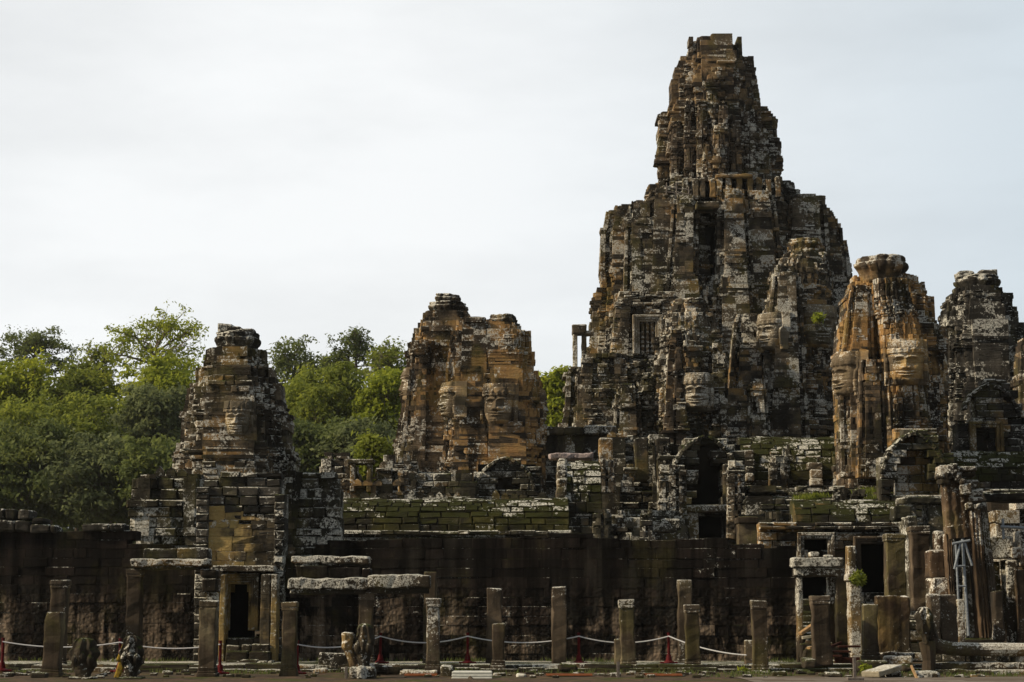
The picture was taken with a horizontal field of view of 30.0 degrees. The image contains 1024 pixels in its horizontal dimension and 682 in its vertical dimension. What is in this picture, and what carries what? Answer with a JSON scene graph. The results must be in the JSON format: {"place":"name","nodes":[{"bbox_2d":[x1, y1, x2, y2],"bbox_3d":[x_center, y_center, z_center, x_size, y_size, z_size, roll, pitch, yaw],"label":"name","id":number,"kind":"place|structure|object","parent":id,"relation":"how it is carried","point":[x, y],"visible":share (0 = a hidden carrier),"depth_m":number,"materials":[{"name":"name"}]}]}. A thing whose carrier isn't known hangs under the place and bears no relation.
{"place":"outdoors","nodes":[
{"label":"outdoors","id":0,"kind":"place"},
{"bbox_2d":[172,323,300,555],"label":"gate tower","id":1,"kind":"structure","parent":0,"point":[235,416],"depth_m":78.60,"materials":[{"name":"stone"}]},
{"bbox_2d":[318,652,348,665],"bbox_3d":[-5.642,10.436,62.495,1.379,0.519,0.755,0,-8,0],"label":"loose block","id":2,"kind":"object","parent":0,"point":[330,659],"depth_m":62.15,"materials":[{"name":"stone"}]},
{"bbox_2d":[396,470,478,498],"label":"terrace block","id":3,"kind":"structure","parent":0,"point":[443,483],"depth_m":100.04,"materials":[{"name":"stone"}]},
{"bbox_2d":[320,452,401,497],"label":"pavilion","id":4,"kind":"structure","parent":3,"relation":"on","point":[346,470],"depth_m":99.05,"materials":[{"name":"stone"}]},
{"bbox_2d":[348,459,374,492],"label":"doorway","id":5,"kind":"structure","parent":4,"relation":"in","point":[352,462],"depth_m":98.64,"materials":[{"name":"stone"}]},
{"bbox_2d":[376,454,424,498],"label":"side chapel","id":6,"kind":"structure","parent":3,"relation":"on","point":[387,471],"depth_m":100.20,"materials":[{"name":"stone"}]},
{"bbox_2d":[0,661,921,671],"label":"terrace","id":7,"kind":"structure","parent":0,"point":[511,666],"depth_m":62.13,"materials":[{"name":"stone"}]},
{"bbox_2d":[50,579,70,663],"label":"stone pillar","id":8,"kind":"structure","parent":7,"relation":"on","point":[59,595],"depth_m":63.71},
{"bbox_2d":[0,509,228,660],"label":"gallery wall","id":9,"kind":"structure","parent":7,"relation":"on","point":[91,562],"depth_m":69.43,"materials":[{"name":"stone"}]},
{"bbox_2d":[126,466,203,548],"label":"ruined wing","id":10,"kind":"structure","parent":9,"relation":"on","point":[161,505],"depth_m":76.97,"materials":[{"name":"stone"}]},
{"bbox_2d":[200,569,220,647],"bbox_3d":[-10.253,9.343,64.832,0.617,3.189,1.024,0,-8,0],"label":"corbelled post","id":11,"kind":"object","parent":7,"relation":"on","point":[211,584],"visible":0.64,"depth_m":64.56,"materials":[{"name":"brown stone"}]},
{"bbox_2d":[193,472,288,661],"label":"gate porch","id":12,"kind":"object","parent":7,"relation":"on","point":[242,526],"visible":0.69,"depth_m":69.24,"materials":[{"name":"brown stone"}]},
{"bbox_2d":[358,592,375,662],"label":"stone pillar","id":13,"kind":"structure","parent":7,"relation":"on","point":[366,608],"depth_m":64.65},
{"bbox_2d":[289,578,368,594],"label":"stone lintel","id":14,"kind":"structure","parent":13,"relation":"on","point":[324,586],"depth_m":64.56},
{"bbox_2d":[297,566,372,578],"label":"stone course","id":15,"kind":"object","parent":14,"relation":"on","point":[323,572],"visible":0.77,"depth_m":65.44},
{"bbox_2d":[292,555,369,567],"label":"stone lintel","id":16,"kind":"structure","parent":15,"relation":"on","point":[348,561],"depth_m":65.61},
{"bbox_2d":[368,574,431,593],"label":"stone lintel","id":17,"kind":"structure","parent":13,"relation":"on","point":[400,584],"depth_m":64.54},
{"bbox_2d":[422,572,436,662],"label":"stone pillar","id":18,"kind":"structure","parent":7,"relation":"on","point":[432,592],"depth_m":65.72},
{"bbox_2d":[485,589,501,662],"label":"stone pillar","id":19,"kind":"structure","parent":7,"relation":"on","point":[494,607],"depth_m":65.62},
{"bbox_2d":[285,533,795,660],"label":"gallery wall","id":20,"kind":"structure","parent":7,"relation":"on","point":[598,578],"depth_m":69.40,"materials":[{"name":"stone"}]},
{"bbox_2d":[291,472,344,555],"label":"ruined wing","id":21,"kind":"structure","parent":20,"relation":"on","point":[317,506],"depth_m":79.00,"materials":[{"name":"stone"}]},
{"bbox_2d":[343,490,570,540],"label":"stone wall","id":22,"kind":"structure","parent":20,"relation":"on","point":[383,516],"depth_m":86.05,"materials":[{"name":"stone"}]},
{"bbox_2d":[618,599,637,667],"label":"stone pillar","id":23,"kind":"structure","parent":7,"relation":"on","point":[627,631],"depth_m":62.55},
{"bbox_2d":[684,604,700,663],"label":"stone pillar","id":24,"kind":"structure","parent":7,"relation":"on","point":[692,636],"depth_m":62.55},
{"bbox_2d":[789,552,848,661],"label":"lichen doorway","id":25,"kind":"structure","parent":7,"relation":"on","point":[829,568],"depth_m":67.31,"materials":[{"name":"stone"}]},
{"bbox_2d":[832,641,860,663],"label":"wooden steps","id":26,"kind":"structure","parent":7,"relation":"on","point":[839,659],"depth_m":64.04,"materials":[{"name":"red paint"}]},
{"bbox_2d":[844,574,861,656],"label":"stone pier","id":27,"kind":"structure","parent":7,"relation":"on","point":[853,596],"depth_m":66.35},
{"bbox_2d":[848,569,867,586],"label":"fern","id":28,"kind":"object","parent":27,"relation":"attached to","point":[857,578],"visible":1,"depth_m":66.02,"materials":[{"name":"green plant"}]},
{"bbox_2d":[860,603,880,659],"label":"stone pillar","id":29,"kind":"structure","parent":7,"relation":"on","point":[869,636],"depth_m":61.57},
{"bbox_2d":[874,595,913,664],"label":"carved slab","id":30,"kind":"structure","parent":7,"relation":"on","point":[894,635],"depth_m":62.50,"materials":[{"name":"brown stone"}]},
{"bbox_2d":[925,594,965,641],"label":"carved slab","id":31,"kind":"structure","parent":7,"relation":"on","point":[947,611],"depth_m":62.09,"materials":[{"name":"stone"}]},
{"bbox_2d":[392,292,548,497],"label":"twin face tower","id":32,"kind":"structure","parent":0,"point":[473,395],"depth_m":105.87,"materials":[{"name":"stone"}]},
{"bbox_2d":[490,623,505,668],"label":"stone pillar","id":33,"kind":"structure","parent":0,"point":[498,643],"depth_m":61.94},
{"bbox_2d":[0,630,1023,681],"bbox_3d":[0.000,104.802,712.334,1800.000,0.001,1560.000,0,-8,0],"label":"ground","id":34,"kind":"structure","parent":0,"point":[320,677],"depth_m":55.39,"materials":[{"name":"brown soil"}]},
{"bbox_2d":[0,346,58,432],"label":"forest tree","id":35,"kind":"object","parent":34,"relation":"on","point":[17,380],"visible":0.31,"depth_m":204.80,"materials":[{"name":"green plant"}]},
{"bbox_2d":[0,413,77,526],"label":"forest tree","id":36,"kind":"object","parent":34,"relation":"on","point":[18,477],"visible":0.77,"depth_m":175.85,"materials":[{"name":"green plant"}]},
{"bbox_2d":[0,324,83,376],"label":"forest tree","id":37,"kind":"object","parent":34,"relation":"on","point":[31,339],"visible":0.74,"depth_m":236.66,"materials":[{"name":"green plant"}]},
{"bbox_2d":[40,612,64,676],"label":"stone pillar","id":38,"kind":"structure","parent":34,"relation":"on","point":[52,660],"depth_m":57.08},
{"bbox_2d":[0,385,131,524],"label":"forest tree","id":39,"kind":"object","parent":34,"relation":"on","point":[72,414],"visible":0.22,"depth_m":185.64,"materials":[{"name":"green plant"}]},
{"bbox_2d":[19,427,137,531],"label":"forest tree","id":40,"kind":"object","parent":34,"relation":"on","point":[88,461],"visible":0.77,"depth_m":173.74,"materials":[{"name":"green plant"}]},
{"bbox_2d":[68,638,99,678],"bbox_3d":[-12.388,9.230,55.238,0.923,1.299,0.842,0,-8,0],"label":"cobra statue","id":41,"kind":"object","parent":34,"relation":"on","point":[83,653],"visible":0.91,"depth_m":55.06,"materials":[{"name":"stone"}]},
{"bbox_2d":[44,350,126,530],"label":"forest tree","id":42,"kind":"object","parent":34,"relation":"on","point":[74,379],"visible":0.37,"depth_m":208.09,"materials":[{"name":"green plant"}]},
{"bbox_2d":[64,338,133,397],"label":"forest tree","id":43,"kind":"object","parent":34,"relation":"on","point":[93,357],"visible":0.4,"depth_m":226.47,"materials":[{"name":"green plant"}]},
{"bbox_2d":[116,635,144,678],"bbox_3d":[-10.996,9.186,55.234,0.759,1.390,0.866,0,-8,0],"label":"cobra statue","id":44,"kind":"object","parent":34,"relation":"on","point":[132,650],"visible":0.94,"depth_m":55.05,"materials":[{"name":"stone"}]},
{"bbox_2d":[125,569,144,663],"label":"stone pillar","id":45,"kind":"structure","parent":34,"relation":"on","point":[134,592],"depth_m":64.66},
{"bbox_2d":[130,558,212,569],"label":"stone lintel","id":46,"kind":"structure","parent":45,"relation":"on","point":[172,564],"depth_m":64.62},
{"bbox_2d":[143,548,211,559],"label":"stone course","id":47,"kind":"object","parent":46,"relation":"on","point":[179,553],"visible":0.86,"depth_m":65.24,"materials":[{"name":"stone"}]},
{"bbox_2d":[104,424,179,521],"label":"forest tree","id":48,"kind":"object","parent":34,"relation":"on","point":[157,456],"visible":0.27,"depth_m":171.50,"materials":[{"name":"green plant"}]},
{"bbox_2d":[107,379,186,459],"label":"forest tree","id":49,"kind":"object","parent":34,"relation":"on","point":[150,408],"visible":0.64,"depth_m":191.25,"materials":[{"name":"green plant"}]},
{"bbox_2d":[86,301,208,381],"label":"forest tree","id":50,"kind":"object","parent":34,"relation":"on","point":[126,338],"visible":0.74,"depth_m":220.73,"materials":[{"name":"green plant"}]},
{"bbox_2d":[92,352,203,428],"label":"forest tree","id":51,"kind":"object","parent":34,"relation":"on","point":[161,373],"visible":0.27,"depth_m":200.30,"materials":[{"name":"green plant"}]},
{"bbox_2d":[196,600,219,676],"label":"stone pillar","id":52,"kind":"structure","parent":34,"relation":"on","point":[208,637],"depth_m":57.08,"materials":[{"name":"stone"}]},
{"bbox_2d":[225,637,278,662],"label":"stone steps","id":53,"kind":"structure","parent":34,"relation":"on","point":[246,650],"depth_m":67.38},
{"bbox_2d":[279,601,298,675],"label":"stone pillar","id":54,"kind":"structure","parent":34,"relation":"on","point":[288,665],"depth_m":57.62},
{"bbox_2d":[266,334,328,386],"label":"forest tree","id":55,"kind":"object","parent":34,"relation":"on","point":[283,362],"visible":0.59,"depth_m":225.78,"materials":[{"name":"green plant"}]},
{"bbox_2d":[280,356,370,429],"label":"forest tree","id":56,"kind":"object","parent":34,"relation":"on","point":[312,396],"visible":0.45,"depth_m":194.13,"materials":[{"name":"green plant"}]},
{"bbox_2d":[292,413,362,472],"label":"forest tree","id":57,"kind":"object","parent":34,"relation":"on","point":[303,435],"visible":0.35,"depth_m":176.32,"materials":[{"name":"green plant"}]},
{"bbox_2d":[314,349,354,380],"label":"forest tree","id":58,"kind":"object","parent":34,"relation":"on","point":[329,361],"visible":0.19,"depth_m":231.41,"materials":[{"name":"green plant"}]},
{"bbox_2d":[325,326,375,391],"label":"forest tree","id":59,"kind":"object","parent":34,"relation":"on","point":[357,348],"visible":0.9,"depth_m":229.41,"materials":[{"name":"green plant"}]},
{"bbox_2d":[308,411,397,465],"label":"forest tree","id":60,"kind":"object","parent":34,"relation":"on","point":[343,433],"visible":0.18,"depth_m":174.92,"materials":[{"name":"green plant"}]},
{"bbox_2d":[342,623,399,678],"bbox_3d":[-3.979,9.081,55.793,1.843,1.660,1.469,3,-9,-23],"label":"cobra statue","id":61,"kind":"object","parent":34,"relation":"on","point":[358,654],"visible":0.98,"depth_m":55.73,"materials":[{"name":"stone"}]},
{"bbox_2d":[350,427,393,493],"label":"young tree","id":62,"kind":"object","parent":34,"relation":"on","point":[376,448],"visible":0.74,"depth_m":111.61,"materials":[{"name":"green plant"}]},
{"bbox_2d":[342,363,404,433],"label":"forest tree","id":63,"kind":"object","parent":34,"relation":"on","point":[380,397],"visible":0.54,"depth_m":191.23,"materials":[{"name":"green plant"}]},
{"bbox_2d":[353,336,407,387],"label":"forest tree","id":64,"kind":"object","parent":34,"relation":"on","point":[387,357],"visible":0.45,"depth_m":219.09,"materials":[{"name":"green plant"}]},
{"bbox_2d":[425,597,440,673],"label":"stone pillar","id":65,"kind":"structure","parent":34,"relation":"on","point":[433,605],"depth_m":59.62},
{"bbox_2d":[440,665,453,676],"bbox_3d":[-1.944,9.990,57.519,0.413,0.466,0.731,0,-8,0],"label":"loose block","id":66,"kind":"object","parent":34,"relation":"on","point":[446,670],"depth_m":57.18,"materials":[{"name":"stone"}]},
{"bbox_2d":[452,671,491,678],"bbox_3d":[-1.163,9.831,55.777,1.174,0.381,1.381,0,-8,0],"label":"ribbed sheet","id":67,"kind":"object","parent":34,"relation":"on","point":[473,674],"visible":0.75,"depth_m":55.47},
{"bbox_2d":[0,667,988,677],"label":"pebbles","id":68,"kind":"object","parent":34,"relation":"on","point":[166,673],"visible":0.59,"depth_m":57.63,"materials":[{"name":"stone"}]},
{"bbox_2d":[474,457,540,499],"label":"porch","id":69,"kind":"object","parent":34,"relation":"on","point":[508,476],"visible":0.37,"depth_m":101.00,"materials":[{"name":"stone"}]},
{"bbox_2d":[5,656,1022,676],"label":"grass","id":70,"kind":"structure","parent":34,"relation":"on","point":[732,672],"depth_m":60.28,"materials":[{"name":"green plant"}]},
{"bbox_2d":[538,364,570,426],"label":"forest tree","id":71,"kind":"object","parent":34,"relation":"on","point":[553,382],"visible":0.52,"depth_m":189.60,"materials":[{"name":"green plant"}]},
{"bbox_2d":[551,587,566,663],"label":"stone pillar","id":72,"kind":"structure","parent":34,"relation":"on","point":[558,624],"depth_m":65.05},
{"bbox_2d":[556,459,602,532],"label":"stone wall","id":73,"kind":"structure","parent":34,"relation":"on","point":[579,484],"depth_m":91.20,"materials":[{"name":"stone"}]},
{"bbox_2d":[549,452,593,460],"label":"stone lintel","id":74,"kind":"object","parent":73,"relation":"on","point":[571,456],"visible":0.92,"depth_m":93.37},
{"bbox_2d":[614,639,620,662],"bbox_3d":[3.565,10.524,64.148,0.303,1.038,0.292,0,-8,0],"label":"stone stub","id":75,"kind":"object","parent":34,"relation":"on","point":[617,648],"visible":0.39,"depth_m":64.05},
{"bbox_2d":[598,430,672,523],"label":"stone wall","id":76,"kind":"structure","parent":34,"relation":"on","point":[630,467],"depth_m":101.11,"materials":[{"name":"stone"}]},
{"bbox_2d":[592,509,687,539],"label":"terrace wall","id":77,"kind":"structure","parent":34,"relation":"on","point":[632,524],"depth_m":90.67,"materials":[{"name":"stone"}]},
{"bbox_2d":[676,579,691,662],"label":"stone pillar","id":78,"kind":"structure","parent":34,"relation":"on","point":[684,591],"depth_m":66.18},
{"bbox_2d":[657,435,744,543],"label":"porch","id":79,"kind":"object","parent":34,"relation":"on","point":[700,484],"visible":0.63,"depth_m":96.93,"materials":[{"name":"stone"}]},
{"bbox_2d":[744,640,751,663],"bbox_3d":[7.959,10.563,64.149,0.356,1.054,0.360,0,-8,0],"label":"stone stub","id":80,"kind":"object","parent":34,"relation":"on","point":[748,650],"visible":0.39,"depth_m":64.00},
{"bbox_2d":[749,600,770,672],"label":"stone pillar","id":81,"kind":"structure","parent":34,"relation":"on","point":[758,616],"depth_m":61.46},
{"bbox_2d":[736,436,835,496],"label":"vaulted gallery","id":82,"kind":"object","parent":34,"relation":"on","point":[789,462],"visible":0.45,"depth_m":102.21,"materials":[{"name":"stone"}]},
{"bbox_2d":[803,599,810,640],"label":"steps","id":83,"kind":"structure","parent":34,"relation":"on","point":[806,614],"depth_m":73.53,"materials":[{"name":"stone"}]},
{"bbox_2d":[797,639,838,662],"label":"rubble","id":84,"kind":"object","parent":34,"relation":"on","point":[804,652],"visible":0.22,"depth_m":66.27,"materials":[{"name":"stone"}]},
{"bbox_2d":[809,595,832,666],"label":"stone pillar","id":85,"kind":"structure","parent":34,"relation":"on","point":[821,643],"depth_m":61.03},
{"bbox_2d":[757,499,898,602],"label":"vaulted gallery","id":86,"kind":"object","parent":34,"relation":"on","point":[850,532],"visible":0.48,"depth_m":81.81,"materials":[{"name":"stone"}]},
{"bbox_2d":[796,532,834,557],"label":"window frame","id":87,"kind":"structure","parent":86,"relation":"in","point":[829,536],"depth_m":81.44,"materials":[{"name":"stone"}]},
{"bbox_2d":[856,659,888,670],"bbox_3d":[11.200,10.107,59.513,0.980,0.388,0.727,0,-8,0],"label":"loose block","id":88,"kind":"object","parent":34,"relation":"on","point":[874,663],"depth_m":59.19,"materials":[{"name":"stone"}]},
{"bbox_2d":[862,664,901,677],"bbox_3d":[10.884,9.698,56.232,0.626,0.365,1.353,-7,-11,41],"label":"broken slab","id":89,"kind":"object","parent":34,"relation":"on","point":[880,670],"depth_m":55.93,"materials":[{"name":"stone"}]},
{"bbox_2d":[882,534,906,595],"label":"stone pillar","id":90,"kind":"structure","parent":34,"relation":"on","point":[894,564],"depth_m":69.25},
{"bbox_2d":[876,428,954,522],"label":"porch","id":91,"kind":"object","parent":34,"relation":"on","point":[909,461],"visible":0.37,"depth_m":90.30,"materials":[{"name":"stone"}]},
{"bbox_2d":[889,496,942,600],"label":"ruined wall","id":92,"kind":"structure","parent":34,"relation":"on","point":[903,513],"depth_m":75.70,"materials":[{"name":"stone"}]},
{"bbox_2d":[906,526,930,610],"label":"stone pillar","id":93,"kind":"structure","parent":34,"relation":"on","point":[919,541],"depth_m":67.81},
{"bbox_2d":[923,531,947,595],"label":"stone pillar","id":94,"kind":"structure","parent":34,"relation":"on","point":[936,580],"depth_m":66.39,"materials":[{"name":"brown stone"}]},
{"bbox_2d":[909,489,1023,661],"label":"ruined wall","id":95,"kind":"structure","parent":34,"relation":"on","point":[915,641],"depth_m":76.09,"materials":[{"name":"stone"}]},
{"bbox_2d":[934,463,1002,642],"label":"leaning doorway","id":96,"kind":"structure","parent":34,"relation":"on","point":[962,517],"depth_m":65.89,"materials":[{"name":"brown stone"}]},
{"bbox_2d":[952,539,972,635],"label":"steel prop","id":97,"kind":"object","parent":96,"relation":"in","point":[962,542],"visible":0.94,"depth_m":65.20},
{"bbox_2d":[913,607,1023,674],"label":"cobra balustrade","id":98,"kind":"object","parent":34,"relation":"on","point":[931,644],"visible":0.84,"depth_m":59.44,"materials":[{"name":"stone"}]},
{"bbox_2d":[951,379,1023,490],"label":"porch","id":99,"kind":"object","parent":34,"relation":"on","point":[988,438],"visible":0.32,"depth_m":101.30,"materials":[{"name":"stone"}]},
{"bbox_2d":[991,590,1005,640],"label":"stone pier","id":100,"kind":"structure","parent":34,"relation":"on","point":[998,627],"depth_m":62.90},
{"bbox_2d":[975,492,1023,642],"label":"ruined wall","id":101,"kind":"structure","parent":34,"relation":"on","point":[1008,556],"depth_m":67.21,"materials":[{"name":"stone"}]},
{"bbox_2d":[0,0,1023,399],"label":"sky","id":102,"kind":"structure","parent":0,"point":[276,169],"materials":[{"name":"white"}]},
{"bbox_2d":[558,664,577,671],"bbox_3d":[1.780,10.436,60.992,0.642,0.247,0.719,0,-8,0],"label":"loose block","id":103,"kind":"object","parent":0,"point":[565,667],"depth_m":60.67,"materials":[{"name":"stone"}]},
{"bbox_2d":[545,424,616,497],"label":"pillared pavilion","id":104,"kind":"structure","parent":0,"point":[574,439],"depth_m":107.89,"materials":[{"name":"stone"}]},
{"bbox_2d":[558,33,852,455],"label":"central tower","id":105,"kind":"structure","parent":0,"point":[725,270],"depth_m":126.63,"materials":[{"name":"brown stone"}]},
{"bbox_2d":[572,324,593,366],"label":"doorway","id":106,"kind":"structure","parent":105,"relation":"in","point":[577,329],"depth_m":121.87,"materials":[{"name":"stone"}]},
{"bbox_2d":[632,315,661,354],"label":"window","id":107,"kind":"structure","parent":105,"relation":"in","point":[655,321],"depth_m":124.54,"materials":[{"name":"grey stone"}]},
{"bbox_2d":[734,516,758,543],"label":"square pier","id":108,"kind":"structure","parent":0,"point":[746,530],"depth_m":79.28,"materials":[{"name":"stone"}]},
{"bbox_2d":[740,485,893,521],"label":"terrace wall","id":109,"kind":"structure","parent":0,"point":[767,503],"depth_m":95.15,"materials":[{"name":"stone"}]},
{"bbox_2d":[792,486,876,499],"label":"ledge grass","id":110,"kind":"structure","parent":109,"relation":"on","point":[815,494],"depth_m":91.95,"materials":[{"name":"green plant"}]},
{"bbox_2d":[830,254,951,491],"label":"face tower","id":111,"kind":"structure","parent":109,"relation":"on","point":[889,364],"depth_m":96.30,"materials":[{"name":"stone"}]},
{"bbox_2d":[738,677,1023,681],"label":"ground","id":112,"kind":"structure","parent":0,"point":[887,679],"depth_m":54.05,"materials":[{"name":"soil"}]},
{"bbox_2d":[938,269,1023,450],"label":"face tower","id":113,"kind":"structure","parent":0,"point":[978,318],"depth_m":112.14,"materials":[{"name":"stone"}]},
{"bbox_2d":[1010,338,1023,409],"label":"stepped ruin","id":114,"kind":"object","parent":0,"point":[1017,382],"visible":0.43,"depth_m":108.44,"materials":[{"name":"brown stone"}]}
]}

